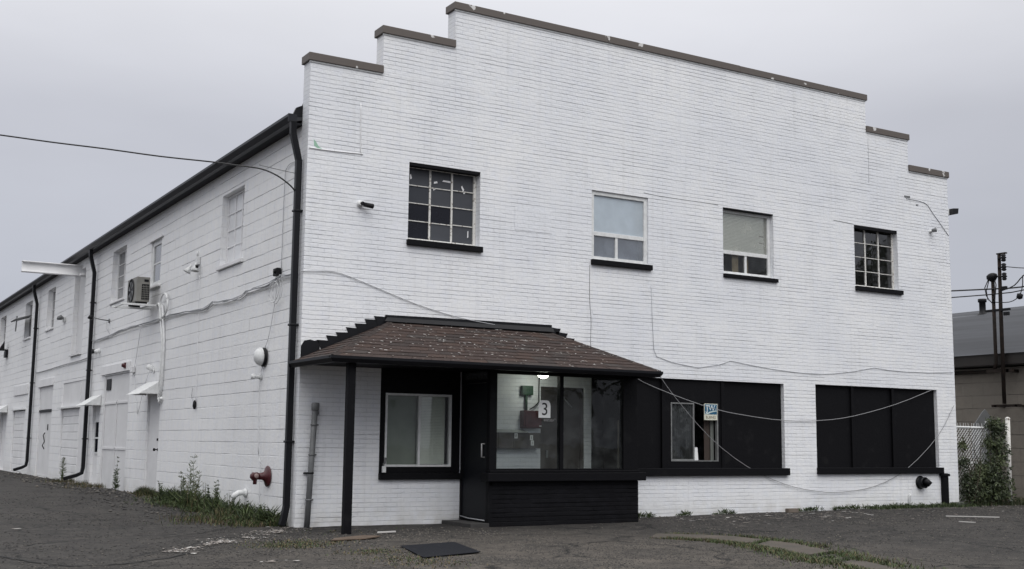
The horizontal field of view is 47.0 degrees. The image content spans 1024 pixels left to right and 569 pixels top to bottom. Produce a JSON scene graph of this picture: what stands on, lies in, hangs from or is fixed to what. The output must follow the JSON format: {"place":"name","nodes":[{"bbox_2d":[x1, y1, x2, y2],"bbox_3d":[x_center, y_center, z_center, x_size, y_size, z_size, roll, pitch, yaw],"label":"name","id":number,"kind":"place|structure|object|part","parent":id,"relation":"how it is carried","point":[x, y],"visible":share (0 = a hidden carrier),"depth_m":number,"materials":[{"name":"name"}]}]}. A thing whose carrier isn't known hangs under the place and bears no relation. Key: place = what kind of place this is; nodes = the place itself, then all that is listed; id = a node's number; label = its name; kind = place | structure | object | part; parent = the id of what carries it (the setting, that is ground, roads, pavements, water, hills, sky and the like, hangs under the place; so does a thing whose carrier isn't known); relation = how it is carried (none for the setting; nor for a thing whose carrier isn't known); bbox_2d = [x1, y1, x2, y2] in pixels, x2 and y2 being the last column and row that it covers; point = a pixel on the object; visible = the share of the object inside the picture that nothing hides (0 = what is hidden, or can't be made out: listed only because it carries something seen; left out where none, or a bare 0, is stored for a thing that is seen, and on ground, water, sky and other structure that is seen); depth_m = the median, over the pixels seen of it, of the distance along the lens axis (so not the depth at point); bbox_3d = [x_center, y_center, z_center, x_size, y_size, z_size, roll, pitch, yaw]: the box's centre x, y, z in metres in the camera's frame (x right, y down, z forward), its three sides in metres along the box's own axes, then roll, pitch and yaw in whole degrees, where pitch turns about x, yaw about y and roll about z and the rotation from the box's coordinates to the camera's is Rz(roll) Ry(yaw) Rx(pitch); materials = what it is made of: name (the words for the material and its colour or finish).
{"place":"outdoors","nodes":[
{"label":"outdoors","id":0,"kind":"place"},
{"bbox_2d":[0,470,1023,568],"bbox_3d":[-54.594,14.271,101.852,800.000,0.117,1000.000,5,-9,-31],"label":"ground","id":1,"kind":"structure","parent":0,"point":[42,528],"depth_m":15.16,"materials":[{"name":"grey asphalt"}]},
{"bbox_2d":[60,457,66,478],"bbox_3d":[-11.688,4.815,30.706,0.233,0.659,0.249,0,-8,7],"label":"tall weed","id":2,"kind":"object","parent":1,"relation":"on","point":[64,469],"visible":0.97,"depth_m":30.68,"materials":[{"name":"green plant"}]},
{"bbox_2d":[0,551,196,565],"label":"pavement crack","id":3,"kind":"object","parent":1,"relation":"on","point":[93,565],"visible":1,"depth_m":11.84,"materials":[{"name":"black asphalt"}]},
{"bbox_2d":[112,456,119,490],"bbox_3d":[-8.597,4.121,25.652,0.200,0.762,0.281,5,-9,-31],"label":"tall weed","id":4,"kind":"object","parent":1,"relation":"on","point":[116,481],"visible":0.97,"depth_m":25.60,"materials":[{"name":"green plant"}]},
{"bbox_2d":[178,471,188,495],"bbox_3d":[-5.884,3.644,21.120,0.213,0.608,0.287,5,-9,-31],"label":"tall weed","id":5,"kind":"object","parent":1,"relation":"on","point":[183,481],"visible":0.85,"depth_m":21.11,"materials":[{"name":"green plant"}]},
{"bbox_2d":[183,455,199,502],"bbox_3d":[-5.573,3.408,20.454,0.302,0.932,0.357,0,-8,5],"label":"tall weed","id":6,"kind":"object","parent":1,"relation":"on","point":[190,482],"visible":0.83,"depth_m":20.45,"materials":[{"name":"green plant"}]},
{"bbox_2d":[190,470,202,504],"bbox_3d":[-5.353,3.499,20.057,0.328,0.669,0.253,-6,-10,42],"label":"tall weed","id":7,"kind":"object","parent":1,"relation":"on","point":[197,487],"visible":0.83,"depth_m":20.00,"materials":[{"name":"green plant"}]},
{"bbox_2d":[205,484,210,507],"bbox_3d":[-4.991,3.521,19.349,0.163,0.484,0.192,5,-9,-31],"label":"tall weed","id":8,"kind":"object","parent":1,"relation":"on","point":[208,495],"visible":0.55,"depth_m":19.33,"materials":[{"name":"green plant"}]},
{"bbox_2d":[213,480,220,506],"bbox_3d":[-4.773,3.448,19.073,0.169,0.581,0.198,5,-9,-31],"label":"tall weed","id":9,"kind":"object","parent":1,"relation":"on","point":[216,498],"visible":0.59,"depth_m":19.09,"materials":[{"name":"green plant"}]},
{"bbox_2d":[331,535,380,540],"bbox_3d":[-1.991,3.197,14.859,0.306,0.020,0.860,-5,-9,35],"label":"plywood scrap","id":10,"kind":"object","parent":1,"relation":"on","point":[360,537],"visible":1,"depth_m":14.87,"materials":[{"name":"beige wood"}]},
{"bbox_2d":[377,531,395,532],"bbox_3d":[-1.695,3.329,15.861,0.347,0.015,0.078,8,-10,-42],"label":"white scrap","id":11,"kind":"object","parent":1,"relation":"on","point":[385,531],"visible":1,"depth_m":15.83,"materials":[{"name":"grey"}]},
{"bbox_2d":[400,542,480,557],"bbox_3d":[-0.811,3.028,13.483,0.758,0.022,1.695,3,-8,-16],"label":"door mat","id":12,"kind":"object","parent":1,"relation":"on","point":[437,549],"depth_m":13.43,"materials":[{"name":"rubber"}]},
{"bbox_2d":[0,1,958,534],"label":"white brick building","id":13,"kind":"structure","parent":1,"relation":"on","point":[480,125],"depth_m":20.45,"materials":[{"name":"brick"}]},
{"bbox_2d":[0,414,6,468],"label":"door","id":14,"kind":"structure","parent":13,"relation":"in","point":[4,415],"depth_m":42.01,"materials":[{"name":"white paint"}]},
{"bbox_2d":[0,341,7,357],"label":"floodlight","id":15,"kind":"object","parent":13,"relation":"attached to","point":[4,350],"visible":1,"depth_m":41.93,"materials":[{"name":"black plastic"}]},
{"bbox_2d":[3,317,6,347],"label":"window","id":16,"kind":"structure","parent":13,"relation":"in","point":[6,317],"depth_m":44.09,"materials":[{"name":"white paint"}]},
{"bbox_2d":[10,408,25,471],"bbox_3d":[-16.221,5.110,38.763,0.260,2.020,2.600,5,-9,-31],"label":"garage door","id":17,"kind":"structure","parent":13,"relation":"in","point":[19,415],"depth_m":38.83,"materials":[{"name":"white paint"}]},
{"bbox_2d":[11,303,32,340],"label":"window","id":18,"kind":"structure","parent":13,"relation":"in","point":[29,316],"depth_m":39.03,"materials":[{"name":"white paint"}]},
{"bbox_2d":[36,409,51,476],"bbox_3d":[-13.708,4.653,34.657,0.204,1.930,2.130,5,-9,-31],"label":"double door","id":19,"kind":"structure","parent":13,"relation":"in","point":[45,415],"depth_m":34.69,"materials":[{"name":"white paint"}]},
{"bbox_2d":[44,290,55,331],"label":"window","id":20,"kind":"structure","parent":13,"relation":"in","point":[54,292],"depth_m":35.67,"materials":[{"name":"white paint"}]},
{"bbox_2d":[21,260,85,276],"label":"hoist beam","id":21,"kind":"structure","parent":13,"relation":"attached to","point":[51,268],"depth_m":31.21,"materials":[{"name":"white metal"}]},
{"bbox_2d":[35,358,86,372],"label":"wall cable","id":22,"kind":"object","parent":13,"relation":"attached to","point":[61,365],"depth_m":32.77,"materials":[{"name":"grey plastic"}]},
{"bbox_2d":[57,315,64,321],"bbox_3d":[-12.660,0.958,33.100,0.190,0.182,0.434,5,-9,-31],"label":"floodlight","id":23,"kind":"object","parent":13,"relation":"attached to","point":[60,317],"visible":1,"depth_m":33.05,"materials":[{"name":"grey metal"}]},
{"bbox_2d":[57,406,79,479],"bbox_3d":[-11.802,4.236,31.437,0.280,1.940,2.600,5,-9,-31],"label":"garage door","id":24,"kind":"structure","parent":13,"relation":"in","point":[69,427],"depth_m":31.42,"materials":[{"name":"white paint"}]},
{"bbox_2d":[92,406,99,483],"bbox_3d":[-10.030,3.901,28.643,0.160,1.896,0.746,5,-9,-31],"label":"door","id":25,"kind":"structure","parent":13,"relation":"in","point":[95,451],"depth_m":28.70,"materials":[{"name":"white paint"}]},
{"bbox_2d":[88,315,109,322],"bbox_3d":[-9.842,0.815,28.062,0.511,0.166,0.127,5,-9,-31],"label":"gooseneck lamp","id":26,"kind":"object","parent":13,"relation":"attached to","point":[90,317],"visible":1,"depth_m":28.01,"materials":[{"name":"grey metal"}]},
{"bbox_2d":[99,372,129,490],"bbox_3d":[-9.017,3.368,26.995,0.185,2.616,2.506,5,-9,-31],"label":"closed doorway","id":27,"kind":"structure","parent":13,"relation":"in","point":[116,399],"depth_m":27.01,"materials":[{"name":"white paint"}]},
{"bbox_2d":[109,248,126,304],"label":"window","id":28,"kind":"structure","parent":13,"relation":"in","point":[122,255],"depth_m":28.14,"materials":[{"name":"white paint"}]},
{"bbox_2d":[130,366,134,372],"bbox_3d":[-8.278,1.850,25.702,0.070,0.140,0.200,5,-9,-31],"label":"outlet box","id":29,"kind":"object","parent":13,"relation":"attached to","point":[132,369],"visible":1,"depth_m":25.62,"materials":[{"name":"white paint"}]},
{"bbox_2d":[112,302,158,322],"bbox_3d":[-7.785,0.603,24.366,0.779,0.348,0.810,5,-9,-31],"label":"wall shelf","id":30,"kind":"object","parent":13,"relation":"attached to","point":[155,313],"depth_m":24.35,"materials":[{"name":"white metal"}]},
{"bbox_2d":[127,276,149,306],"bbox_3d":[-7.772,0.161,24.506,0.285,0.558,0.820,5,-9,-31],"label":"cooling unit","id":31,"kind":"object","parent":30,"relation":"on","point":[138,291],"visible":0.94,"depth_m":24.21,"materials":[{"name":"beige plastic"}]},
{"bbox_2d":[135,366,153,411],"bbox_3d":[-7.752,2.234,24.798,0.012,0.980,1.507,5,-9,-31],"label":"wall cable","id":32,"kind":"object","parent":13,"relation":"attached to","point":[135,387],"depth_m":25.02,"materials":[{"name":"grey plastic"}]},
{"bbox_2d":[0,134,294,190],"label":"overhead cable","id":33,"kind":"object","parent":13,"relation":"attached to","point":[149,155],"visible":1,"depth_m":16.99,"materials":[{"name":"black plastic"}]},
{"bbox_2d":[146,364,153,372],"bbox_3d":[-7.426,1.730,24.218,0.113,0.183,0.181,-6,-10,40],"label":"door lamp","id":34,"kind":"object","parent":13,"relation":"attached to","point":[149,367],"visible":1,"depth_m":24.18,"materials":[{"name":"white plastic"}]},
{"bbox_2d":[146,395,160,489],"bbox_3d":[-7.270,3.290,24.006,0.245,2.058,0.986,5,-9,-31],"label":"door","id":35,"kind":"structure","parent":13,"relation":"in","point":[154,405],"depth_m":24.09,"materials":[{"name":"white paint"}]},
{"bbox_2d":[149,234,162,289],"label":"window","id":36,"kind":"structure","parent":13,"relation":"in","point":[156,262],"depth_m":24.97,"materials":[{"name":"white paint"}]},
{"bbox_2d":[156,293,168,403],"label":"cooling pipes","id":37,"kind":"object","parent":13,"relation":"attached to","point":[162,314],"visible":1,"depth_m":23.63,"materials":[{"name":"white plastic"}]},
{"bbox_2d":[92,274,290,341],"bbox_3d":[-6.852,0.658,23.495,0.061,0.211,14.182,5,-9,-31],"label":"cable bundle","id":38,"kind":"object","parent":13,"relation":"attached to","point":[244,294],"visible":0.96,"depth_m":21.23,"materials":[{"name":"grey plastic"}]},
{"bbox_2d":[184,251,199,273],"bbox_3d":[-5.963,-0.412,22.010,0.370,0.432,0.216,-4,-9,33],"label":"twin floodlight","id":39,"kind":"object","parent":13,"relation":"attached to","point":[195,267],"visible":1,"depth_m":21.96,"materials":[{"name":"white plastic"}]},
{"bbox_2d":[196,275,199,391],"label":"wall cable","id":40,"kind":"object","parent":13,"relation":"attached to","point":[197,340],"depth_m":21.65,"materials":[{"name":"white paint"}]},
{"bbox_2d":[216,189,244,270],"bbox_3d":[-4.816,-0.968,20.502,0.210,1.338,1.360,5,-9,-31],"label":"window","id":41,"kind":"structure","parent":13,"relation":"in","point":[233,245],"depth_m":20.69,"materials":[{"name":"white paint"}]},
{"bbox_2d":[230,488,246,498],"bbox_3d":[-4.335,3.319,18.671,0.248,0.179,0.144,5,-9,-31],"label":"vent elbow","id":42,"kind":"object","parent":13,"relation":"attached to","point":[237,493],"visible":0.98,"depth_m":18.65,"materials":[{"name":"white plastic"}]},
{"bbox_2d":[251,374,261,379],"bbox_3d":[-4.019,1.447,18.513,0.151,0.097,0.100,5,-9,-31],"label":"wall sensor","id":43,"kind":"object","parent":13,"relation":"attached to","point":[253,376],"depth_m":18.49,"materials":[{"name":"white plastic"}]},
{"bbox_2d":[250,466,270,486],"bbox_3d":[-3.830,2.904,17.854,0.270,0.316,0.316,5,-9,-31],"label":"fire hose inlet","id":44,"kind":"object","parent":13,"relation":"attached to","point":[265,476],"visible":1,"depth_m":17.82,"materials":[{"name":"red paint"}]},
{"bbox_2d":[253,348,267,366],"bbox_3d":[-3.950,1.134,18.430,0.156,0.300,0.320,5,-9,-31],"label":"alarm bell","id":45,"kind":"object","parent":13,"relation":"attached to","point":[260,356],"visible":1,"depth_m":18.36,"materials":[{"name":"white plastic"}]},
{"bbox_2d":[258,367,262,506],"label":"wall cable","id":46,"kind":"object","parent":13,"relation":"attached to","point":[258,442],"depth_m":18.34,"materials":[{"name":"grey"}]},
{"bbox_2d":[265,282,277,347],"bbox_3d":[-3.733,0.473,18.292,0.011,1.006,0.489,5,-9,-31],"label":"wall cable","id":47,"kind":"object","parent":13,"relation":"attached to","point":[272,317],"depth_m":18.24,"materials":[{"name":"grey plastic"}]},
{"bbox_2d":[269,275,282,303],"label":"coiled cable","id":48,"kind":"object","parent":13,"relation":"attached to","point":[278,290],"visible":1,"depth_m":18.05,"materials":[{"name":"grey plastic"}]},
{"bbox_2d":[273,268,280,276],"bbox_3d":[-3.633,-0.192,18.151,0.115,0.120,0.170,5,-9,-31],"label":"cable box","id":49,"kind":"object","parent":13,"relation":"attached to","point":[276,271],"visible":1,"depth_m":18.09,"materials":[{"name":"black plastic"}]},
{"bbox_2d":[281,161,294,268],"bbox_3d":[-3.342,-1.079,17.891,0.011,1.616,0.758,5,-9,-31],"label":"wall cable","id":50,"kind":"object","parent":13,"relation":"attached to","point":[283,213],"depth_m":18.20,"materials":[{"name":"grey"}]},
{"bbox_2d":[303,402,319,527],"bbox_3d":[-2.885,2.604,16.970,0.198,1.804,0.122,5,-9,-31],"label":"grey conduit pipe","id":51,"kind":"object","parent":13,"relation":"attached to","point":[314,425],"visible":0.98,"depth_m":16.93,"materials":[{"name":"metal"}]},
{"bbox_2d":[309,104,362,154],"bbox_3d":[-2.643,-2.398,17.830,0.872,0.810,0.018,5,-9,-31],"label":"wall conduit","id":52,"kind":"object","parent":13,"relation":"attached to","point":[343,151],"depth_m":17.95,"materials":[{"name":"white metal"}]},
{"bbox_2d":[357,200,373,208],"bbox_3d":[-2.221,-1.211,17.845,0.268,0.130,0.107,-1,-8,12],"label":"security camera","id":53,"kind":"object","parent":13,"relation":"attached to","point":[360,203],"visible":1,"depth_m":17.82,"materials":[{"name":"black plastic"}]},
{"bbox_2d":[382,458,386,472],"bbox_3d":[-1.897,2.691,17.572,0.063,0.221,0.152,0,-8,6],"label":"key lockbox","id":54,"kind":"object","parent":13,"relation":"hanging from","point":[384,468],"visible":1,"depth_m":17.51,"materials":[{"name":"grey metal"}]},
{"bbox_2d":[301,270,494,324],"bbox_3d":[-1.668,0.216,18.109,3.327,0.636,0.077,5,-9,-31],"label":"wall cable","id":55,"kind":"object","parent":13,"relation":"attached to","point":[400,297],"depth_m":18.05,"materials":[{"name":"grey plastic"}]},
{"bbox_2d":[378,393,461,479],"bbox_3d":[-1.410,2.322,18.015,1.380,1.295,0.195,5,-9,-31],"label":"window","id":56,"kind":"structure","parent":13,"relation":"in","point":[401,432],"depth_m":18.04,"materials":[{"name":"clear glass"}]},
{"bbox_2d":[406,162,482,252],"bbox_3d":[-1.087,-1.203,18.704,1.335,1.318,0.250,5,-9,-31],"label":"window","id":57,"kind":"structure","parent":13,"relation":"in","point":[442,200],"depth_m":18.77,"materials":[{"name":"glass"}]},
{"bbox_2d":[459,370,491,526],"bbox_3d":[-0.565,2.477,17.943,0.111,2.322,0.896,5,-9,-31],"label":"entrance door","id":58,"kind":"structure","parent":13,"relation":"in","point":[475,501],"depth_m":17.98,"materials":[{"name":"black paint"}]},
{"bbox_2d":[497,429,540,447],"bbox_3d":[-0.029,2.445,18.702,1.084,0.300,0.168,5,-9,-31],"label":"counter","id":59,"kind":"object","parent":13,"relation":"attached to","point":[514,438],"depth_m":18.71,"materials":[{"name":"metal"}]},
{"bbox_2d":[520,385,532,410],"bbox_3d":[0.239,1.833,19.001,0.205,0.400,0.068,5,-9,-31],"label":"green junction box","id":60,"kind":"object","parent":13,"relation":"attached to","point":[526,391],"visible":1,"depth_m":18.97,"materials":[{"name":"metal"}]},
{"bbox_2d":[520,410,541,427],"bbox_3d":[0.303,2.170,18.955,0.330,0.280,0.138,5,-9,-31],"label":"fire alarm cabinet","id":61,"kind":"object","parent":13,"relation":"attached to","point":[529,419],"visible":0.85,"depth_m":18.89,"materials":[{"name":"red paint"}]},
{"bbox_3d":[0.347,2.165,18.912,0.300,0.250,0.008,5,-9,-31],"label":"cabinet door","id":62,"kind":"part","parent":61,"relation":"part of","materials":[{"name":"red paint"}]},
{"bbox_2d":[529,377,539,409],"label":"indoor cable","id":63,"kind":"object","parent":13,"relation":"attached to","point":[538,394],"visible":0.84,"depth_m":19.13,"materials":[{"name":"black plastic"}]},
{"bbox_2d":[538,400,550,417],"bbox_3d":[0.500,1.914,18.113,0.221,0.268,0.003,5,-9,-31],"label":"number sign","id":64,"kind":"object","parent":13,"relation":"attached to","point":[544,409],"visible":1,"depth_m":18.11,"materials":[{"name":"white paper"}]},
{"bbox_2d":[486,370,636,469],"bbox_3d":[0.615,2.256,18.677,2.755,1.662,0.912,5,-9,-31],"label":"vestibule window","id":65,"kind":"structure","parent":13,"relation":"in","point":[620,396],"depth_m":18.86,"materials":[{"name":"clear glass"}]},
{"bbox_2d":[540,387,583,467],"bbox_3d":[0.817,2.733,19.301,0.856,2.088,0.162,5,-9,-31],"label":"inner door","id":66,"kind":"structure","parent":13,"relation":"in","point":[573,397],"depth_m":19.41,"materials":[{"name":"glass"}]},
{"bbox_2d":[589,265,590,345],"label":"wall cable","id":67,"kind":"object","parent":13,"relation":"attached to","point":[589,300],"depth_m":19.90,"materials":[{"name":"grey plastic"}]},
{"bbox_2d":[618,420,618,467],"bbox_3d":[1.727,2.968,19.141,0.026,1.523,0.179,0,-8,7],"label":"broom handle","id":68,"kind":"object","parent":13,"relation":"in","point":[618,443],"visible":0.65,"depth_m":19.22,"materials":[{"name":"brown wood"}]},
{"bbox_2d":[591,190,652,270],"bbox_3d":[1.854,-0.922,20.461,1.280,1.293,0.270,5,-9,-31],"label":"window","id":69,"kind":"structure","parent":13,"relation":"in","point":[619,221],"depth_m":20.47,"materials":[{"name":"white glass"}]},
{"bbox_2d":[646,193,715,204],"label":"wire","id":70,"kind":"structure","parent":13,"relation":"attached to","point":[681,199],"depth_m":21.14,"materials":[{"name":"grey metal"}]},
{"bbox_2d":[671,402,718,460],"bbox_3d":[3.197,2.613,20.865,1.071,1.021,0.131,5,-9,-31],"label":"window","id":71,"kind":"structure","parent":13,"relation":"in","point":[682,424],"depth_m":20.80,"materials":[{"name":"glass"}]},
{"bbox_2d":[695,447,697,459],"bbox_3d":[3.252,2.997,20.866,0.110,0.225,0.009,5,-9,-31],"label":"paper note","id":72,"kind":"object","parent":13,"relation":"in","point":[696,453],"visible":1,"depth_m":20.87,"materials":[{"name":"white paper"}]},
{"bbox_2d":[704,404,716,419],"bbox_3d":[3.545,2.272,21.024,0.300,0.290,0.019,5,-9,-31],"label":"square sign","id":73,"kind":"object","parent":13,"relation":"attached to","point":[710,413],"visible":1,"depth_m":21.01,"materials":[{"name":"beige paper"}]},
{"bbox_2d":[723,207,778,282],"bbox_3d":[4.378,-0.717,21.974,1.320,1.300,0.270,5,-9,-31],"label":"window","id":74,"kind":"structure","parent":13,"relation":"in","point":[734,273],"depth_m":22.00,"materials":[{"name":"clear glass"}]},
{"bbox_2d":[638,379,930,420],"bbox_3d":[4.967,2.150,21.784,8.265,0.735,1.215,7,-10,-39],"label":"wall cable","id":75,"kind":"object","parent":13,"relation":"attached to","point":[776,419],"depth_m":21.67,"materials":[{"name":"grey"}]},
{"bbox_2d":[651,287,952,373],"bbox_3d":[5.783,1.014,22.493,7.844,1.405,0.009,5,-9,-31],"label":"wall cable","id":76,"kind":"object","parent":13,"relation":"attached to","point":[776,369],"depth_m":21.79,"materials":[{"name":"grey plastic"}]},
{"bbox_2d":[660,370,953,492],"bbox_3d":[5.300,2.784,21.830,8.909,2.143,1.292,7,-10,-40],"label":"wall cable","id":77,"kind":"object","parent":13,"relation":"attached to","point":[793,486],"depth_m":21.88,"materials":[{"name":"grey"}]},
{"bbox_2d":[854,225,903,294],"bbox_3d":[7.190,-0.455,23.873,1.325,1.315,0.680,5,-9,-31],"label":"window","id":78,"kind":"structure","parent":13,"relation":"in","point":[874,239],"depth_m":23.87,"materials":[{"name":"glass"}]},
{"bbox_2d":[916,476,931,488],"bbox_3d":[8.218,3.945,23.473,0.276,0.270,0.220,5,-9,-31],"label":"outlet","id":79,"kind":"object","parent":13,"relation":"attached to","point":[922,482],"depth_m":23.46,"materials":[{"name":"black metal"}]},
{"bbox_2d":[906,198,948,235],"bbox_3d":[8.657,-1.401,24.543,1.274,0.660,0.011,5,-9,-31],"label":"wall cable","id":80,"kind":"object","parent":13,"relation":"attached to","point":[931,211],"depth_m":24.63,"materials":[{"name":"grey"}]},
{"bbox_2d":[948,208,958,215],"bbox_3d":[9.313,-1.543,25.086,0.346,0.167,0.200,5,-9,-31],"label":"floodlight","id":81,"kind":"object","parent":13,"relation":"attached to","point":[952,211],"visible":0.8,"depth_m":25.02,"materials":[{"name":"black plastic"}]},
{"bbox_2d":[951,286,1023,291],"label":"service wire","id":82,"kind":"object","parent":13,"relation":"attached to","point":[983,289],"visible":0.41,"depth_m":27.71,"materials":[{"name":"black"}]},
{"bbox_2d":[12,483,1016,561],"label":"paint flakes","id":83,"kind":"object","parent":1,"relation":"on","point":[227,540],"visible":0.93,"depth_m":15.40,"materials":[{"name":"grey paint"}]},
{"bbox_2d":[32,477,1023,568],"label":"weeds","id":84,"kind":"object","parent":1,"relation":"on","point":[222,512],"visible":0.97,"depth_m":17.15,"materials":[{"name":"green plant"}]},
{"bbox_2d":[651,533,762,542],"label":"path slab","id":85,"kind":"structure","parent":1,"relation":"on","point":[721,537],"depth_m":15.79,"materials":[{"name":"concrete"}]},
{"bbox_2d":[753,540,827,554],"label":"path slab","id":86,"kind":"structure","parent":1,"relation":"on","point":[795,547],"depth_m":14.23,"materials":[{"name":"concrete"}]},
{"bbox_2d":[785,508,798,512],"bbox_3d":[5.107,4.122,21.499,0.250,0.075,0.100,5,-9,-31],"label":"loose brick","id":87,"kind":"object","parent":1,"relation":"on","point":[792,510],"visible":1,"depth_m":21.46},
{"bbox_2d":[841,560,897,568],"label":"path slab","id":88,"kind":"structure","parent":1,"relation":"on","point":[870,565],"depth_m":12.26,"materials":[{"name":"concrete"}]},
{"bbox_2d":[939,473,949,504],"bbox_3d":[8.761,4.191,23.831,0.200,0.740,0.117,5,-9,-31],"label":"corner post","id":89,"kind":"object","parent":1,"relation":"on","point":[945,487],"visible":0.78,"depth_m":23.81,"materials":[{"name":"black paint"}]},
{"bbox_2d":[949,516,999,517],"bbox_3d":[7.934,3.997,20.304,0.870,0.014,0.024,-1,-8,12],"label":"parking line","id":90,"kind":"object","parent":1,"relation":"on","point":[973,516],"visible":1,"depth_m":20.29,"materials":[{"name":"grey paint"}]},
{"bbox_2d":[972,409,992,461],"bbox_3d":[10.799,3.468,26.993,0.800,1.220,0.040,5,-9,-31],"label":"grey sheet","id":91,"kind":"object","parent":1,"relation":"on","point":[982,415],"visible":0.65,"depth_m":26.93,"materials":[{"name":"plastic"}]},
{"bbox_2d":[956,417,1012,502],"bbox_3d":[9.873,3.748,24.764,1.672,1.953,0.164,4,-9,-26],"label":"chain link fence","id":92,"kind":"object","parent":1,"relation":"on","point":[1008,436],"visible":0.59,"depth_m":24.82,"materials":[{"name":"grey metal"}]},
{"bbox_2d":[957,416,1016,505],"bbox_3d":[9.848,3.722,24.623,1.699,1.995,0.817,5,-9,-31],"label":"vine shrub","id":93,"kind":"object","parent":1,"relation":"on","point":[991,487],"visible":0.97,"depth_m":24.52,"materials":[{"name":"green plant"}]},
{"bbox_2d":[952,299,1023,498],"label":"grey block building","id":94,"kind":"structure","parent":1,"relation":"on","point":[976,395],"depth_m":28.29,"materials":[{"name":"concrete"}]},
{"bbox_2d":[954,273,997,374],"bbox_3d":[11.041,0.997,28.440,0.416,2.328,2.117,3,-8,-19],"label":"service mast","id":95,"kind":"object","parent":94,"relation":"attached to","point":[991,277],"visible":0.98,"depth_m":27.58,"materials":[{"name":"metal"}]},
{"bbox_2d":[985,252,1023,407],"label":"service mast","id":96,"kind":"object","parent":94,"relation":"attached to","point":[1001,277],"visible":1,"depth_m":27.34,"materials":[{"name":"metal"}]},
{"bbox_2d":[994,275,1022,302],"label":"service wire","id":97,"kind":"object","parent":96,"relation":"hanging from","point":[1016,298],"visible":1,"depth_m":27.06,"materials":[{"name":"black"}]},
{"bbox_2d":[1016,293,1022,298],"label":"splice block","id":98,"kind":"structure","parent":97,"relation":"attached to","point":[1019,296],"depth_m":26.93,"materials":[{"name":"black plastic"}]},
{"bbox_3d":[24.002,-0.175,17.107,0.320,8.100,1.800,5,-9,-31],"label":"utility pole","id":99,"kind":"object","parent":1,"relation":"on","visible":0},
{"bbox_2d":[951,289,1023,297],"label":"service wire","id":100,"kind":"object","parent":99,"relation":"attached to","point":[986,294],"visible":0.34,"depth_m":27.67,"materials":[{"name":"black"}]},
{"bbox_2d":[0,0,1023,313],"label":"sky","id":101,"kind":"structure","parent":0,"point":[189,79],"materials":[{"name":"grey"}]}
]}

